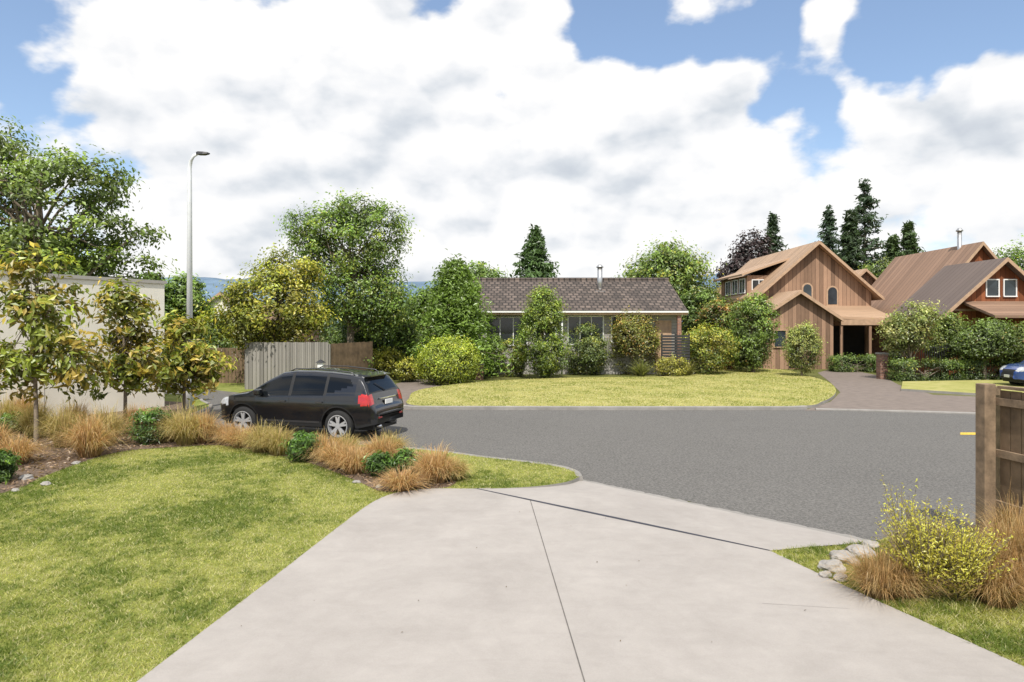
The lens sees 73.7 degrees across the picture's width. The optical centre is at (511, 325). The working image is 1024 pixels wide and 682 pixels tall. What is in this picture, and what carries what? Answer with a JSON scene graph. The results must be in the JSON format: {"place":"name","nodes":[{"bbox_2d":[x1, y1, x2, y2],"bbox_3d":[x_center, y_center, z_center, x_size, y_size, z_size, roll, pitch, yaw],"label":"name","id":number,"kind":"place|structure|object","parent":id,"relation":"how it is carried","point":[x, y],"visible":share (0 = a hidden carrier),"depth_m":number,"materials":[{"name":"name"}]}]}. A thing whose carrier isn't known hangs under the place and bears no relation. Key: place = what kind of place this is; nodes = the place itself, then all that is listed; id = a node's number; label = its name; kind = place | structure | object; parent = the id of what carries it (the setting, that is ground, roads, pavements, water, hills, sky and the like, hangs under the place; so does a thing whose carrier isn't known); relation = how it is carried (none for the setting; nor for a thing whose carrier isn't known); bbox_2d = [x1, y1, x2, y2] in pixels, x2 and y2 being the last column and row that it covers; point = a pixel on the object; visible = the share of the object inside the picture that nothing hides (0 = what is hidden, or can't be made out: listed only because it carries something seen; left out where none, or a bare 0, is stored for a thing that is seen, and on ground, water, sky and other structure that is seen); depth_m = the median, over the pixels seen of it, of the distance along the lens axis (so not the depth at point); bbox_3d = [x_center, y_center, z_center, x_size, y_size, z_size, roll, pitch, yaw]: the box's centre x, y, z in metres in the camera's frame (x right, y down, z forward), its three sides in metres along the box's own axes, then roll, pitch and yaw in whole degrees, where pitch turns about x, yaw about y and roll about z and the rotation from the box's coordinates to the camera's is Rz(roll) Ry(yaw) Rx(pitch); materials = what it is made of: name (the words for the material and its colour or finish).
{"place":"outdoors","nodes":[
{"label":"outdoors","id":0,"kind":"place"},
{"bbox_2d":[174,374,271,393],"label":"corner verge","id":1,"kind":"structure","parent":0,"point":[230,388],"depth_m":28.32,"materials":[{"name":"plant"}]},
{"bbox_2d":[164,271,217,347],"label":"broadleaf tree","id":2,"kind":"object","parent":1,"relation":"on","point":[180,297],"visible":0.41,"depth_m":45.27,"materials":[{"name":"green plant"}]},
{"bbox_2d":[193,348,244,382],"bbox_3d":[-13.356,1.825,31.010,2.540,1.650,0.020,0,0,0],"label":"dark paling fence","id":3,"kind":"object","parent":1,"relation":"on","point":[240,371],"visible":0.26,"depth_m":31.00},
{"bbox_2d":[194,242,341,360],"bbox_3d":[-10.258,-0.453,29.190,5.713,6.407,4.879,0,0,0],"label":"golden leaf tree","id":4,"kind":"object","parent":1,"relation":"on","point":[246,312],"visible":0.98,"depth_m":28.59,"materials":[{"name":"yellow plant"}]},
{"bbox_2d":[331,341,372,370],"bbox_3d":[-7.043,1.670,29.991,0.080,1.900,4.020,0,0,14],"label":"paling fence","id":5,"kind":"object","parent":1,"relation":"on","point":[354,354],"visible":0.62,"depth_m":29.99,"materials":[{"name":"wood"}]},
{"bbox_2d":[0,393,579,681],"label":"lawn","id":6,"kind":"structure","parent":0,"point":[131,565],"depth_m":8.23,"materials":[{"name":"plant"}]},
{"bbox_2d":[0,115,179,294],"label":"broadleaf tree","id":7,"kind":"object","parent":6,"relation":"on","point":[18,185],"visible":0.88,"depth_m":27.30,"materials":[{"name":"green plant"}]},
{"bbox_2d":[0,401,455,492],"bbox_3d":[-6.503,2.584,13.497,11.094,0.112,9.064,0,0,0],"label":"bark mulch","id":8,"kind":"object","parent":6,"relation":"on","point":[119,448],"visible":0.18,"depth_m":13.16,"materials":[{"name":"brown wood"}]},
{"bbox_2d":[0,448,25,484],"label":"dark green shrub","id":9,"kind":"object","parent":8,"relation":"on","point":[8,467],"visible":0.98,"depth_m":11.32,"materials":[{"name":"green plant"}]},
{"bbox_2d":[0,432,60,464],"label":"tussock grass","id":10,"kind":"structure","parent":8,"relation":"on","point":[23,448],"depth_m":12.80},
{"bbox_2d":[2,391,72,438],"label":"tussock grass","id":11,"kind":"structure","parent":8,"relation":"on","point":[28,421],"depth_m":15.66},
{"bbox_2d":[0,241,116,443],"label":"magnolia tree","id":12,"kind":"object","parent":8,"relation":"on","point":[41,354],"visible":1,"depth_m":14.73,"materials":[{"name":"green plant"}]},
{"bbox_2d":[30,395,97,447],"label":"tussock grass","id":13,"kind":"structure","parent":8,"relation":"on","point":[56,424],"depth_m":14.47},
{"bbox_2d":[34,407,136,457],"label":"tussock grass","id":14,"kind":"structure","parent":8,"relation":"on","point":[88,440],"depth_m":13.38,"materials":[{"name":"plant"}]},
{"bbox_2d":[63,398,142,446],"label":"tussock grass","id":15,"kind":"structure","parent":8,"relation":"on","point":[112,424],"depth_m":14.75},
{"bbox_2d":[76,275,180,426],"bbox_3d":[-9.977,0.674,17.523,2.884,3.953,2.046,0,0,0],"label":"magnolia tree","id":16,"kind":"object","parent":8,"relation":"on","point":[132,373],"visible":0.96,"depth_m":17.37,"materials":[{"name":"green plant"}]},
{"bbox_2d":[115,405,175,445],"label":"dark green shrub","id":17,"kind":"object","parent":8,"relation":"on","point":[141,420],"visible":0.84,"depth_m":14.90,"materials":[{"name":"green plant"}]},
{"bbox_2d":[145,396,214,445],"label":"tussock grass","id":18,"kind":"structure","parent":8,"relation":"on","point":[185,431],"depth_m":14.75,"materials":[{"name":"plant"}]},
{"bbox_2d":[135,310,238,416],"bbox_3d":[-9.201,1.097,19.476,3.137,3.108,2.225,0,0,25],"label":"magnolia tree","id":19,"kind":"object","parent":8,"relation":"on","point":[186,365],"visible":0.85,"depth_m":19.22,"materials":[{"name":"green plant"}]},
{"bbox_2d":[186,151,209,408],"bbox_3d":[-9.882,-1.432,21.464,0.786,8.064,0.234,0,0,8],"label":"street lamp","id":20,"kind":"object","parent":8,"relation":"on","point":[189,310],"visible":0.68,"depth_m":21.44,"materials":[{"name":"metal"}]},
{"bbox_2d":[168,404,228,442],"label":"tussock grass","id":21,"kind":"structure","parent":8,"relation":"on","point":[206,430],"depth_m":15.05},
{"bbox_2d":[209,423,254,447],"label":"tussock grass","id":22,"kind":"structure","parent":8,"relation":"on","point":[232,438],"depth_m":14.46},
{"bbox_2d":[233,420,283,452],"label":"tussock grass","id":23,"kind":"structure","parent":8,"relation":"on","point":[254,435],"depth_m":13.94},
{"bbox_2d":[249,420,296,455],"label":"tussock grass","id":24,"kind":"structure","parent":8,"relation":"on","point":[272,447],"depth_m":13.61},
{"bbox_2d":[278,429,324,463],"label":"dark green shrub","id":25,"kind":"object","parent":8,"relation":"on","point":[300,441],"visible":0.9,"depth_m":12.94,"materials":[{"name":"green plant"}]},
{"bbox_2d":[305,438,369,468],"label":"tussock grass","id":26,"kind":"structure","parent":8,"relation":"on","point":[329,453],"depth_m":12.37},
{"bbox_2d":[324,441,388,473],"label":"tussock grass","id":27,"kind":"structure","parent":8,"relation":"on","point":[351,463],"depth_m":11.92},
{"bbox_2d":[351,433,405,455],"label":"tussock grass","id":28,"kind":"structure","parent":8,"relation":"on","point":[376,445],"depth_m":12.79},
{"bbox_2d":[361,449,397,477],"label":"dark green shrub","id":29,"kind":"object","parent":8,"relation":"on","point":[376,462],"visible":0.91,"depth_m":11.60,"materials":[{"name":"green plant"}]},
{"bbox_2d":[361,466,435,491],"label":"tussock grass","id":30,"kind":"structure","parent":8,"relation":"on","point":[404,481],"depth_m":10.72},
{"bbox_2d":[391,446,423,474],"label":"dark green shrub","id":31,"kind":"object","parent":8,"relation":"on","point":[399,457],"visible":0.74,"depth_m":11.81,"materials":[{"name":"green plant"}]},
{"bbox_2d":[400,441,471,483],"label":"tussock grass","id":32,"kind":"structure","parent":8,"relation":"on","point":[438,467],"depth_m":11.23,"materials":[{"name":"plant"}]},
{"bbox_2d":[396,379,452,409],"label":"neighbour path","id":33,"kind":"structure","parent":0,"point":[407,389],"depth_m":30.29,"materials":[{"name":"concrete"}]},
{"bbox_2d":[162,273,719,326],"bbox_3d":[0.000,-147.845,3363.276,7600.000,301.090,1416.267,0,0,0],"label":"hills","id":34,"kind":"structure","parent":0,"point":[210,288],"depth_m":3136.12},
{"bbox_2d":[0,0,1023,286],"label":"sky","id":35,"kind":"structure","parent":0,"point":[605,127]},
{"bbox_2d":[166,386,975,540],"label":"road","id":36,"kind":"structure","parent":0,"point":[822,470],"depth_m":14.64,"materials":[{"name":"asphalt"}]},
{"bbox_2d":[221,365,403,438],"bbox_3d":[-4.988,1.858,17.085,4.647,1.676,2.173,0,0,17],"label":"parked car","id":37,"kind":"object","parent":36,"relation":"on","point":[335,400],"visible":0.96,"depth_m":16.23,"materials":[{"name":"black paint"}]},
{"bbox_2d":[583,479,867,539],"bbox_3d":[2.808,2.688,10.187,0.215,0.024,4.780,0,0,-44],"label":"dish channel","id":38,"kind":"object","parent":36,"relation":"on","point":[821,530],"visible":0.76,"depth_m":9.79,"materials":[{"name":"concrete"}]},
{"bbox_2d":[137,488,1023,681],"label":"driveway","id":39,"kind":"structure","parent":0,"point":[341,603],"depth_m":6.13,"materials":[{"name":"concrete"}]},
{"bbox_2d":[235,327,971,550],"bbox_3d":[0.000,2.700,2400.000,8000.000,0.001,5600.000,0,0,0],"label":"ground","id":40,"kind":"structure","parent":0,"point":[815,374],"depth_m":36.38,"materials":[{"name":"soil"}]},
{"bbox_2d":[0,270,166,417],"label":"rendered garage","id":41,"kind":"structure","parent":40,"relation":"on","point":[154,289],"depth_m":19.93,"materials":[{"name":"beige paint"}]},
{"bbox_2d":[245,342,330,388],"bbox_3d":[-9.217,1.681,28.021,3.514,2.038,0.180,0,0,0],"label":"paling fence","id":42,"kind":"object","parent":40,"relation":"on","point":[258,365],"visible":0.67,"depth_m":27.93,"materials":[{"name":"wood"}]},
{"bbox_2d":[273,187,423,345],"bbox_3d":[-7.626,-1.977,33.017,7.723,9.455,5.608,0,0,0],"label":"broadleaf tree","id":43,"kind":"object","parent":40,"relation":"on","point":[355,304],"visible":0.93,"depth_m":32.21,"materials":[{"name":"green plant"}]},
{"bbox_2d":[335,302,398,368],"bbox_3d":[-7.787,0.719,35.502,3.680,4.119,3.532,0,0,0],"label":"garden shrub","id":44,"kind":"object","parent":40,"relation":"on","point":[358,338],"visible":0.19,"depth_m":34.67,"materials":[{"name":"green plant"}]},
{"bbox_2d":[373,344,405,378],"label":"flowering shrub","id":45,"kind":"object","parent":40,"relation":"on","point":[384,361],"visible":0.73,"depth_m":33.81,"materials":[{"name":"green plant"}]},
{"bbox_2d":[385,306,418,375],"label":"garden shrub","id":46,"kind":"object","parent":40,"relation":"on","point":[400,334],"visible":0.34,"depth_m":36.41,"materials":[{"name":"green plant"}]},
{"bbox_2d":[391,356,421,382],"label":"garden shrub","id":47,"kind":"object","parent":40,"relation":"on","point":[403,371],"visible":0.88,"depth_m":32.40,"materials":[{"name":"green plant"}]},
{"bbox_2d":[404,282,434,340],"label":"broadleaf tree","id":48,"kind":"object","parent":40,"relation":"on","point":[420,290],"visible":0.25,"depth_m":47.27,"materials":[{"name":"green plant"}]},
{"bbox_2d":[409,332,486,384],"bbox_3d":[-2.874,1.490,31.454,3.525,2.521,3.532,0,0,0],"label":"round shrub","id":49,"kind":"object","parent":40,"relation":"on","point":[456,369],"visible":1,"depth_m":30.79,"materials":[{"name":"green plant"}]},
{"bbox_2d":[394,248,513,378],"bbox_3d":[-2.963,-0.472,35.225,6.137,6.956,6.763,0,0,0],"label":"weeping conifer","id":50,"kind":"object","parent":40,"relation":"on","point":[454,301],"visible":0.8,"depth_m":34.24,"materials":[{"name":"green plant"}]},
{"bbox_2d":[164,320,773,379],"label":"undergrowth","id":51,"kind":"object","parent":40,"relation":"on","point":[329,341],"visible":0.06,"depth_m":38.10,"materials":[{"name":"green plant"}]},
{"bbox_2d":[439,260,517,284],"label":"broadleaf tree","id":52,"kind":"object","parent":40,"relation":"on","point":[479,269],"visible":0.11,"depth_m":54.84,"materials":[{"name":"green plant"}]},
{"bbox_2d":[497,336,526,376],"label":"garden shrub","id":53,"kind":"object","parent":40,"relation":"on","point":[516,363],"visible":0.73,"depth_m":35.88,"materials":[{"name":"green plant"}]},
{"bbox_2d":[504,224,559,277],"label":"conifer tree","id":54,"kind":"object","parent":40,"relation":"on","point":[533,254],"visible":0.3,"depth_m":53.37,"materials":[{"name":"green plant"}]},
{"bbox_2d":[513,285,576,378],"bbox_3d":[1.638,0.274,34.453,3.279,4.954,3.076,0,0,0],"label":"columnar shrub","id":55,"kind":"object","parent":40,"relation":"on","point":[545,362],"visible":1,"depth_m":34.02,"materials":[{"name":"green plant"}]},
{"bbox_2d":[473,265,687,374],"bbox_3d":[3.600,-0.500,41.920,12.040,6.400,9.560,0,0,0],"label":"tiled roof bungalow","id":56,"kind":"object","parent":40,"relation":"on","point":[599,301],"visible":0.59,"depth_m":38.00,"materials":[{"name":"tile"}]},
{"bbox_2d":[487,318,525,344],"bbox_3d":[-0.296,0.300,37.990,2.200,1.500,0.011,0,0,0],"label":"window glass","id":57,"kind":"structure","parent":56,"relation":"in","point":[506,323],"depth_m":37.98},
{"bbox_2d":[569,317,602,343],"bbox_3d":[4.096,0.250,37.990,1.900,1.500,0.011,0,0,0],"label":"window glass","id":58,"kind":"structure","parent":56,"relation":"in","point":[573,321],"depth_m":37.98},
{"bbox_2d":[562,321,612,375],"bbox_3d":[4.109,1.253,37.497,3.025,2.995,3.044,0,0,0],"label":"garden shrub","id":59,"kind":"object","parent":40,"relation":"on","point":[590,354],"visible":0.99,"depth_m":37.08,"materials":[{"name":"green plant"}]},
{"bbox_2d":[404,405,806,409],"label":"kerb","id":60,"kind":"structure","parent":40,"relation":"on","point":[801,407],"depth_m":21.83,"materials":[{"name":"concrete"}]},
{"bbox_2d":[607,305,668,375],"bbox_3d":[6.803,0.646,37.529,3.542,4.210,3.558,0,0,0],"label":"red tipped shrub","id":61,"kind":"object","parent":40,"relation":"on","point":[630,336],"visible":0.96,"depth_m":36.80,"materials":[{"name":"green plant"}]},
{"bbox_2d":[615,230,726,334],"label":"broadleaf tree","id":62,"kind":"object","parent":40,"relation":"on","point":[677,269],"visible":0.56,"depth_m":56.48,"materials":[{"name":"green plant"}]},
{"bbox_2d":[479,481,863,550],"bbox_3d":[2.093,2.634,9.837,5.414,0.080,1.846,0,0,40],"label":"driveway crossing","id":63,"kind":"object","parent":40,"relation":"on","point":[678,515],"visible":0.96,"depth_m":9.45,"materials":[{"name":"concrete"}]},
{"bbox_2d":[661,333,689,370],"bbox_3d":[8.635,1.550,36.050,1.510,2.300,0.100,0,0,0],"label":"slatted screen fence","id":64,"kind":"object","parent":40,"relation":"on","point":[675,347],"visible":0.77,"depth_m":36.00,"materials":[{"name":"wood"}]},
{"bbox_2d":[677,284,731,333],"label":"broadleaf tree","id":65,"kind":"object","parent":40,"relation":"on","point":[696,297],"visible":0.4,"depth_m":51.24,"materials":[{"name":"green plant"}]},
{"bbox_2d":[711,226,774,287],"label":"copper beech tree","id":66,"kind":"object","parent":40,"relation":"on","point":[743,256],"visible":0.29,"depth_m":70.98,"materials":[{"name":"purple plant"}]},
{"bbox_2d":[754,211,788,254],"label":"pine tree","id":67,"kind":"object","parent":40,"relation":"on","point":[773,227],"visible":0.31,"depth_m":77.61,"materials":[{"name":"green plant"}]},
{"bbox_2d":[747,294,832,368],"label":"entry walls","id":68,"kind":"structure","parent":40,"relation":"on","point":[799,309],"depth_m":42.50,"materials":[{"name":"wood"}]},
{"bbox_2d":[817,204,843,254],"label":"pine tree","id":69,"kind":"object","parent":40,"relation":"on","point":[829,238],"visible":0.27,"depth_m":77.69,"materials":[{"name":"green plant"}]},
{"bbox_2d":[835,209,870,269],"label":"pine tree","id":70,"kind":"object","parent":40,"relation":"on","point":[851,256],"visible":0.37,"depth_m":69.53,"materials":[{"name":"green plant"}]},
{"bbox_2d":[825,352,888,371],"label":"clipped hedge","id":71,"kind":"object","parent":40,"relation":"on","point":[834,366],"visible":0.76,"depth_m":39.74,"materials":[{"name":"green plant"}]},
{"bbox_2d":[833,178,888,269],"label":"pine tree","id":72,"kind":"object","parent":40,"relation":"on","point":[866,220],"visible":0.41,"depth_m":75.64,"materials":[{"name":"green plant"}]},
{"bbox_2d":[772,527,1023,666],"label":"grass verge","id":73,"kind":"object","parent":40,"relation":"on","point":[999,631],"depth_m":6.16,"materials":[{"name":"plant"}]},
{"bbox_2d":[815,540,946,605],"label":"tussock grass","id":74,"kind":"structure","parent":73,"relation":"on","point":[880,591],"depth_m":6.47,"materials":[{"name":"plant"}]},
{"bbox_2d":[848,530,960,607],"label":"tussock grass","id":75,"kind":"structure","parent":73,"relation":"on","point":[913,593],"depth_m":6.47,"materials":[{"name":"plant"}]},
{"bbox_2d":[873,493,989,598],"bbox_3d":[3.938,2.130,6.507,0.935,0.946,0.946,0,0,0],"label":"golden coleonema shrub","id":76,"kind":"object","parent":73,"relation":"on","point":[923,552],"visible":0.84,"depth_m":6.41,"materials":[{"name":"yellow plant"}]},
{"bbox_2d":[910,514,1016,601],"bbox_3d":[4.232,2.212,6.478,0.860,0.784,0.889,0,0,0],"label":"golden coleonema shrub","id":77,"kind":"object","parent":73,"relation":"on","point":[965,553],"visible":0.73,"depth_m":6.32,"materials":[{"name":"yellow plant"}]},
{"bbox_2d":[940,540,1023,612],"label":"tussock grass","id":78,"kind":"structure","parent":73,"relation":"on","point":[1005,596],"depth_m":6.25,"materials":[{"name":"plant"}]},
{"bbox_2d":[956,490,1023,595],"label":"tussock grass","id":79,"kind":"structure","parent":73,"relation":"on","point":[1006,530],"depth_m":6.61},
{"bbox_2d":[976,383,1023,535],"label":"timber fence","id":80,"kind":"object","parent":73,"relation":"on","point":[999,440],"visible":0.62,"depth_m":8.43,"materials":[{"name":"wood"}]},
{"bbox_2d":[888,220,925,262],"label":"pine tree","id":81,"kind":"object","parent":40,"relation":"on","point":[908,243],"visible":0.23,"depth_m":69.62,"materials":[{"name":"green plant"}]},
{"bbox_2d":[874,298,945,372],"bbox_3d":[19.799,0.687,34.055,3.362,4.128,2.934,0,0,0],"label":"crab apple tree","id":82,"kind":"object","parent":40,"relation":"on","point":[909,333],"visible":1,"depth_m":33.64,"materials":[{"name":"green plant"}]},
{"bbox_2d":[883,354,967,381],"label":"clipped hedge","id":83,"kind":"object","parent":40,"relation":"on","point":[947,366],"visible":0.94,"depth_m":33.23,"materials":[{"name":"green plant"}]},
{"bbox_2d":[923,309,967,372],"bbox_3d":[22.327,0.951,35.209,2.570,3.601,1.998,0,0,0],"label":"camellia tree","id":84,"kind":"object","parent":40,"relation":"on","point":[949,328],"visible":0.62,"depth_m":34.90,"materials":[{"name":"green plant"}]},
{"bbox_2d":[944,315,1023,379],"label":"tree","id":85,"kind":"object","parent":40,"relation":"on","point":[983,340],"visible":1,"depth_m":33.07,"materials":[{"name":"green plant"}]},
{"bbox_2d":[955,357,1020,379],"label":"clipped hedge","id":86,"kind":"object","parent":40,"relation":"on","point":[1000,363],"visible":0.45,"depth_m":33.59,"materials":[{"name":"green plant"}]},
{"bbox_2d":[996,320,1023,361],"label":"garden shrub","id":87,"kind":"object","parent":40,"relation":"on","point":[1018,354],"visible":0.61,"depth_m":33.17,"materials":[{"name":"green plant"}]},
{"bbox_2d":[999,360,1023,383],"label":"parked car","id":88,"kind":"object","parent":40,"relation":"on","point":[1012,373],"visible":0.99,"depth_m":29.62,"materials":[{"name":"blue paint"}]},
{"bbox_2d":[406,368,835,407],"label":"front lawn","id":89,"kind":"structure","parent":0,"point":[759,387],"depth_m":27.00,"materials":[{"name":"plant"}]},
{"bbox_2d":[651,354,690,375],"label":"golden shrub","id":90,"kind":"object","parent":89,"relation":"on","point":[673,369],"visible":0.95,"depth_m":35.39,"materials":[{"name":"green plant"}]},
{"bbox_2d":[679,319,747,374],"bbox_3d":[10.668,1.184,37.066,3.823,3.133,3.347,0,0,0],"label":"garden shrub","id":91,"kind":"object","parent":89,"relation":"on","point":[704,351],"visible":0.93,"depth_m":36.56,"materials":[{"name":"green plant"}]},
{"bbox_2d":[695,293,750,368],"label":"broadleaf tree","id":92,"kind":"object","parent":89,"relation":"on","point":[719,316],"visible":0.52,"depth_m":40.56,"materials":[{"name":"green plant"}]},
{"bbox_2d":[724,290,781,371],"bbox_3d":[13.628,0.373,38.521,3.195,4.757,3.124,0,0,-42],"label":"photinia tree","id":93,"kind":"object","parent":89,"relation":"on","point":[756,338],"visible":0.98,"depth_m":37.97,"materials":[{"name":"green plant"}]},
{"bbox_2d":[779,319,827,375],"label":"standard shrub","id":94,"kind":"object","parent":89,"relation":"on","point":[804,339],"visible":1,"depth_m":35.15,"materials":[{"name":"green plant"}]},
{"bbox_2d":[724,246,870,365],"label":"walls","id":95,"kind":"structure","parent":0,"point":[819,270],"depth_m":46.00,"materials":[{"name":"brown wood"}]},
{"bbox_2d":[714,241,817,300],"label":"roof","id":96,"kind":"structure","parent":95,"relation":"on","point":[775,271],"depth_m":48.50,"materials":[{"name":"wood"}]},
{"bbox_2d":[833,326,864,363],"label":"carport opening","id":97,"kind":"object","parent":95,"relation":"attached to","point":[854,340],"visible":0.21,"depth_m":45.97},
{"bbox_2d":[804,370,975,411],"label":"neighbour driveway","id":98,"kind":"structure","parent":0,"point":[860,390],"depth_m":25.64,"materials":[{"name":"concrete"}]},
{"bbox_2d":[872,248,990,331],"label":"walls","id":99,"kind":"structure","parent":0,"point":[981,255],"depth_m":41.40,"materials":[{"name":"red wood"}]},
{"bbox_2d":[871,242,981,326],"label":"roof","id":100,"kind":"structure","parent":99,"relation":"attached to","point":[899,280],"depth_m":45.64,"materials":[{"name":"brown metal"}]},
{"bbox_2d":[901,265,1023,373],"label":"front walls","id":101,"kind":"structure","parent":0,"point":[1001,274],"depth_m":37.00,"materials":[{"name":"red wood"}]},
{"bbox_2d":[889,257,1006,316],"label":"front roof","id":102,"kind":"structure","parent":101,"relation":"on","point":[949,286],"depth_m":38.77,"materials":[{"name":"metal"}]},
{"bbox_2d":[962,301,1023,317],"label":"verandah roof","id":103,"kind":"structure","parent":101,"relation":"attached to","point":[1007,309],"depth_m":35.77,"materials":[{"name":"brown metal"}]},
{"bbox_2d":[901,380,1023,395],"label":"roadside verge","id":104,"kind":"structure","parent":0,"point":[962,387],"depth_m":29.26,"materials":[{"name":"plant"}]},
{"bbox_2d":[936,524,1023,607],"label":"tussock grass","id":105,"kind":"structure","parent":0,"point":[996,561],"depth_m":6.40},
{"bbox_2d":[961,482,1023,541],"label":"tussock grass","id":106,"kind":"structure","parent":0,"point":[1011,508],"depth_m":7.51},
{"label":"carport post","id":107,"kind":"object","parent":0,"visible":0},
{"bbox_2d":[826,306,889,318],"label":"carport roof","id":108,"kind":"structure","parent":107,"relation":"on","point":[857,312],"depth_m":43.94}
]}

